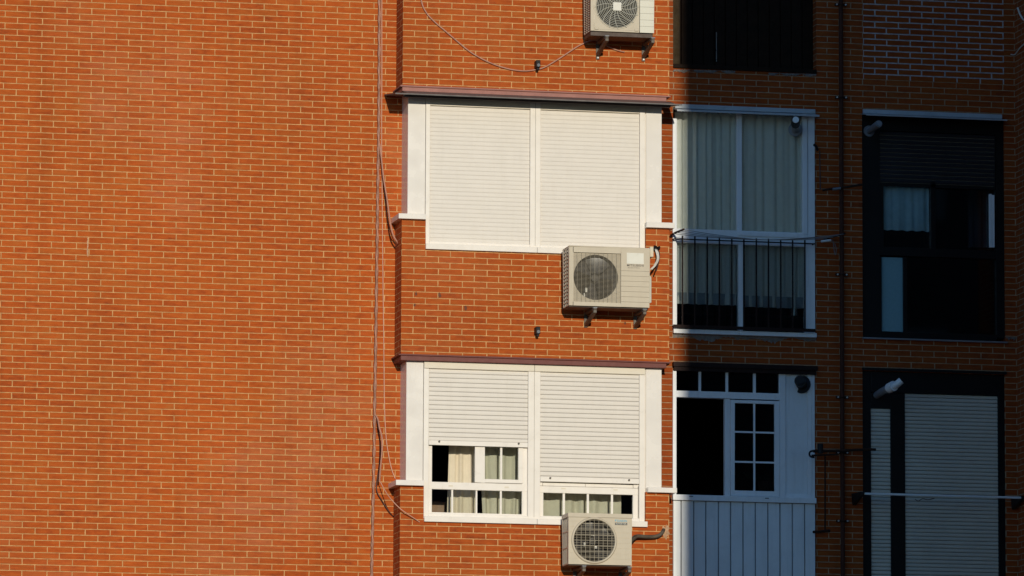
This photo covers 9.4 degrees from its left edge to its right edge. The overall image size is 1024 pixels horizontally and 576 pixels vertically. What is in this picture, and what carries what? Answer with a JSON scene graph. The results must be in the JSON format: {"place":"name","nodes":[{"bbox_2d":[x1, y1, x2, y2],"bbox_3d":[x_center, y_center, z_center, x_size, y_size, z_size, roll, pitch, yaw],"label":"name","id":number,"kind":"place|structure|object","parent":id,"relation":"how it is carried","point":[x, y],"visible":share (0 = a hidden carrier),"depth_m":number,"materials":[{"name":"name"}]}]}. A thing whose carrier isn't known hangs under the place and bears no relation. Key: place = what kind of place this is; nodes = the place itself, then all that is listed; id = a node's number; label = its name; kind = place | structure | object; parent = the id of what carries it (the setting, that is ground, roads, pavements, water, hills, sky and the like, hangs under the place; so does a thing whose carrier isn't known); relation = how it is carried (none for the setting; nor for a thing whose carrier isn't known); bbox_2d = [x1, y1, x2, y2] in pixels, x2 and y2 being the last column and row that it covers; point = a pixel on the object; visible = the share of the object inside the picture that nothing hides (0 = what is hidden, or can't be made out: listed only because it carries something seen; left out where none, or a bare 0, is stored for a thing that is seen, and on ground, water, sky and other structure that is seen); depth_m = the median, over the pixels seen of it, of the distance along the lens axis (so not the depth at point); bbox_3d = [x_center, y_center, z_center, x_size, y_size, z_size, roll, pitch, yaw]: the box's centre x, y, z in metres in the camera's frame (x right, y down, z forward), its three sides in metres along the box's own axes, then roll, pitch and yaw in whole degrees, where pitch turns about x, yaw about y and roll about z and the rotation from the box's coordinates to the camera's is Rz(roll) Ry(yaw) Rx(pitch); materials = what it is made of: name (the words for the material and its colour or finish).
{"place":"outdoors","nodes":[
{"label":"outdoors","id":0,"kind":"place"},
{"label":"ground","id":1,"kind":"structure","parent":0,"visible":0},
{"bbox_2d":[0,0,1023,575],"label":"apartment building","id":2,"kind":"structure","parent":1,"relation":"on","point":[188,188],"depth_m":62.69,"materials":[{"name":"brick"}]},
{"bbox_2d":[370,0,380,575],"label":"riser cable","id":3,"kind":"object","parent":2,"relation":"attached to","point":[376,288],"visible":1,"depth_m":62.61,"materials":[{"name":"grey plastic"}]},
{"bbox_2d":[375,414,382,481],"bbox_3d":[-1.329,1.596,62.321,0.026,0.684,0.152,4,-9,-28],"label":"loose cable","id":4,"kind":"object","parent":2,"relation":"attached to","point":[381,447],"visible":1,"depth_m":62.26,"materials":[{"name":"grey plastic"}]},
{"bbox_2d":[376,418,393,516],"bbox_3d":[-1.271,1.779,62.402,0.198,1.021,0.027,3,-8,-20],"label":"loose cable","id":5,"kind":"object","parent":2,"relation":"attached to","point":[378,472],"visible":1,"depth_m":62.37,"materials":[{"name":"red plastic"}]},
{"bbox_2d":[381,166,394,242],"bbox_3d":[-1.237,-0.933,62.744,0.178,0.975,0.076,4,-8,-23],"label":"branch cable","id":6,"kind":"object","parent":2,"relation":"attached to","point":[387,213],"visible":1,"depth_m":62.70,"materials":[{"name":"black plastic"}]},
{"bbox_2d":[381,0,395,478],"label":"thin cable","id":7,"kind":"object","parent":2,"relation":"hanging from","point":[382,239],"visible":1,"depth_m":62.71,"materials":[{"name":"grey plastic"}]},
{"bbox_2d":[379,144,397,246],"bbox_3d":[-1.233,-0.942,62.684,0.189,1.041,0.201,2,-8,-12],"label":"branch cable","id":8,"kind":"object","parent":2,"relation":"attached to","point":[386,195],"visible":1,"depth_m":62.66,"materials":[{"name":"grey plastic"}]},
{"bbox_2d":[380,482,419,522],"bbox_3d":[-1.139,2.123,62.100,0.421,0.418,0.169,-2,-8,17],"label":"loose cable","id":9,"kind":"object","parent":2,"relation":"attached to","point":[397,505],"visible":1,"depth_m":62.04,"materials":[{"name":"grey plastic"}]},
{"bbox_2d":[432,502,446,511],"bbox_3d":[-0.903,2.301,62.934,0.425,0.264,0.388,2,-8,-12],"label":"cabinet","id":10,"kind":"object","parent":2,"relation":"in","point":[439,506],"visible":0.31,"depth_m":62.79,"materials":[{"name":"brown wood"}]},
{"bbox_2d":[447,446,474,512],"bbox_3d":[-0.502,1.885,62.577,0.301,0.994,0.046,2,-8,-14],"label":"curtain","id":11,"kind":"object","parent":2,"relation":"hanging from","point":[461,464],"visible":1,"depth_m":62.58,"materials":[{"name":"beige fabric"}]},
{"bbox_2d":[481,446,520,513],"bbox_3d":[-0.108,1.888,62.680,0.471,0.996,0.048,2,-8,-10],"label":"curtain","id":12,"kind":"object","parent":2,"relation":"hanging from","point":[511,501],"visible":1,"depth_m":62.67,"materials":[{"name":"fabric"}]},
{"bbox_2d":[421,0,594,71],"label":"slack cable","id":13,"kind":"object","parent":2,"relation":"attached to","point":[496,64],"visible":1,"depth_m":62.86,"materials":[{"name":"plastic"}]},
{"bbox_2d":[400,361,660,526],"bbox_3d":[0.196,1.551,62.612,2.621,1.680,0.389,2,-8,-12],"label":"window","id":14,"kind":"structure","parent":2,"relation":"in","point":[579,424],"depth_m":62.50,"materials":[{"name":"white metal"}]},
{"bbox_2d":[401,97,661,253],"bbox_3d":[0.206,-1.158,62.977,2.621,1.672,0.389,2,-8,-12],"label":"window","id":15,"kind":"structure","parent":2,"relation":"in","point":[490,176],"depth_m":62.84,"materials":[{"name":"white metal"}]},
{"bbox_2d":[534,60,539,70],"bbox_3d":[0.258,-2.243,62.908,0.044,0.100,0.117,2,-8,-12],"label":"drain spout","id":16,"kind":"object","parent":2,"relation":"attached to","point":[536,64],"visible":1,"depth_m":62.87,"materials":[{"name":"black plastic"}]},
{"bbox_2d":[534,327,539,336],"bbox_3d":[0.255,0.440,62.548,0.044,0.100,0.117,2,-8,-12],"label":"drain spout","id":17,"kind":"object","parent":2,"relation":"attached to","point":[536,331],"visible":1,"depth_m":62.51,"materials":[{"name":"black plastic"}]},
{"bbox_2d":[543,482,620,515],"bbox_3d":[0.668,2.027,62.825,0.877,0.728,0.053,2,-8,-11],"label":"curtain","id":18,"kind":"object","parent":2,"relation":"hanging from","point":[574,503],"visible":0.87,"depth_m":62.81,"materials":[{"name":"fabric"}]},
{"bbox_2d":[562,245,659,328],"bbox_3d":[1.029,-0.045,62.639,1.041,0.859,0.454,2,-8,-12],"label":"air conditioner","id":19,"kind":"object","parent":2,"relation":"attached to","point":[600,278],"visible":1,"depth_m":62.47,"materials":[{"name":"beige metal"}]},
{"bbox_2d":[562,513,664,575],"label":"air conditioner","id":20,"kind":"object","parent":2,"relation":"attached to","point":[597,540],"visible":1,"depth_m":62.10,"materials":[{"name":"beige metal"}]},
{"bbox_2d":[584,0,654,60],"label":"air conditioner","id":21,"kind":"object","parent":2,"relation":"attached to","point":[605,21],"visible":1,"depth_m":62.86,"materials":[{"name":"white metal"}]},
{"bbox_2d":[595,40,624,52],"bbox_3d":[0.979,-2.451,63.141,0.330,0.128,0.014,2,-8,-12],"label":"slack cable","id":22,"kind":"object","parent":21,"relation":"hanging from","point":[613,48],"visible":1,"depth_m":63.14,"materials":[{"name":"grey plastic"}]},
{"bbox_2d":[675,112,736,305],"bbox_3d":[1.989,-0.828,63.609,0.673,2.011,0.069,2,-8,-12],"label":"curtain","id":23,"kind":"object","parent":2,"relation":"hanging from","point":[705,170],"visible":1,"depth_m":63.61,"materials":[{"name":"white fabric"}]},
{"bbox_2d":[672,371,815,503],"bbox_3d":[2.299,1.530,63.490,1.499,1.348,0.563,2,-8,-12],"label":"window","id":24,"kind":"structure","parent":2,"relation":"in","point":[794,412],"depth_m":63.33,"materials":[{"name":"white metal"}]},
{"bbox_2d":[673,0,816,73],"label":"window","id":25,"kind":"structure","parent":2,"relation":"in","point":[736,35],"depth_m":63.95,"materials":[{"name":"black glass"}]},
{"bbox_2d":[672,104,818,337],"bbox_3d":[2.353,-0.672,63.638,1.510,2.356,0.430,2,-8,-12],"label":"window","id":26,"kind":"structure","parent":2,"relation":"in","point":[807,116],"depth_m":63.60,"materials":[{"name":"white metal"}]},
{"bbox_2d":[670,228,845,254],"bbox_3d":[2.492,-0.473,63.333,1.738,0.191,0.436,2,-8,-12],"label":"clothesline","id":27,"kind":"object","parent":2,"relation":"attached to","point":[810,238],"visible":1,"depth_m":63.28,"materials":[{"name":"metal"}]},
{"bbox_2d":[742,114,803,308],"bbox_3d":[2.677,-0.802,63.762,0.682,2.027,0.067,2,-8,-12],"label":"curtain","id":28,"kind":"object","parent":2,"relation":"hanging from","point":[771,173],"visible":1,"depth_m":63.76,"materials":[{"name":"white fabric"}]},
{"bbox_2d":[791,308,796,315],"bbox_3d":[2.879,0.239,63.690,0.071,0.088,0.071,2,-8,-12],"label":"tin can","id":29,"kind":"object","parent":2,"relation":"on","point":[795,311],"visible":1,"depth_m":63.66,"materials":[{"name":"silver metal"}]},
{"bbox_2d":[788,116,801,135],"bbox_3d":[2.889,-1.652,63.610,0.143,0.144,0.480,0,-8,2],"label":"flue pipe","id":30,"kind":"object","parent":2,"relation":"attached to","point":[795,128],"visible":1,"depth_m":63.65,"materials":[{"name":"grey metal"}]},
{"bbox_2d":[794,375,810,393],"bbox_3d":[2.934,0.971,63.408,0.187,0.188,0.192,-1,-8,9],"label":"flue pipe","id":31,"kind":"object","parent":2,"relation":"attached to","point":[803,384],"visible":1,"depth_m":63.37,"materials":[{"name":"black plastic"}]},
{"bbox_2d":[813,143,861,190],"bbox_3d":[3.327,-1.226,63.755,0.506,0.497,0.093,0,-8,-1],"label":"line bracket","id":32,"kind":"object","parent":2,"relation":"attached to","point":[834,188],"visible":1,"depth_m":63.75,"materials":[{"name":"metal"}]},
{"bbox_2d":[834,0,848,575],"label":"drainpipe","id":33,"kind":"object","parent":2,"relation":"attached to","point":[841,274],"visible":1,"depth_m":63.63,"materials":[{"name":"metal"}]},
{"bbox_2d":[808,443,875,532],"bbox_3d":[3.341,2.043,63.324,0.709,0.910,0.136,2,-8,-12],"label":"line bracket","id":34,"kind":"object","parent":2,"relation":"attached to","point":[819,451],"visible":1,"depth_m":63.31,"materials":[{"name":"metal"}]},
{"bbox_2d":[863,120,881,136],"bbox_3d":[3.697,-1.633,63.855,0.116,0.120,0.358,2,-8,-12],"label":"flue pipe","id":35,"kind":"object","parent":2,"relation":"attached to","point":[868,131],"visible":1,"depth_m":63.86,"materials":[{"name":"grey plastic"}]},
{"bbox_2d":[873,378,902,398],"bbox_3d":[3.802,1.017,63.414,0.145,0.163,0.545,4,-8,-25],"label":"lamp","id":36,"kind":"object","parent":2,"relation":"attached to","point":[891,386],"visible":1,"depth_m":63.25,"materials":[{"name":"white metal"}]},
{"bbox_2d":[884,186,928,231],"bbox_3d":[4.074,-0.842,64.120,0.529,0.520,0.039,2,-8,-12],"label":"curtain","id":37,"kind":"object","parent":2,"relation":"hanging from","point":[906,208],"visible":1,"depth_m":64.11,"materials":[{"name":"white fabric"}]},
{"bbox_2d":[862,371,1005,575],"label":"window","id":38,"kind":"structure","parent":2,"relation":"in","point":[937,433],"depth_m":63.69,"materials":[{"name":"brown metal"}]},
{"bbox_2d":[862,109,1007,342],"bbox_3d":[4.337,-0.636,63.974,1.536,2.371,0.293,2,-8,-12],"label":"window","id":39,"kind":"structure","parent":2,"relation":"in","point":[922,149],"depth_m":64.06,"materials":[{"name":"brown metal"}]},
{"bbox_2d":[851,492,1023,509],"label":"drying rail","id":40,"kind":"object","parent":2,"relation":"attached to","point":[1016,501],"visible":1,"depth_m":63.33,"materials":[{"name":"grey metal"}]},
{"bbox_2d":[968,189,988,247],"bbox_3d":[4.840,-0.735,64.707,0.236,0.637,0.048,2,-8,-12],"label":"curtain","id":41,"kind":"object","parent":2,"relation":"hanging from","point":[978,218],"visible":1,"depth_m":64.70,"materials":[{"name":"fabric"}]}
]}

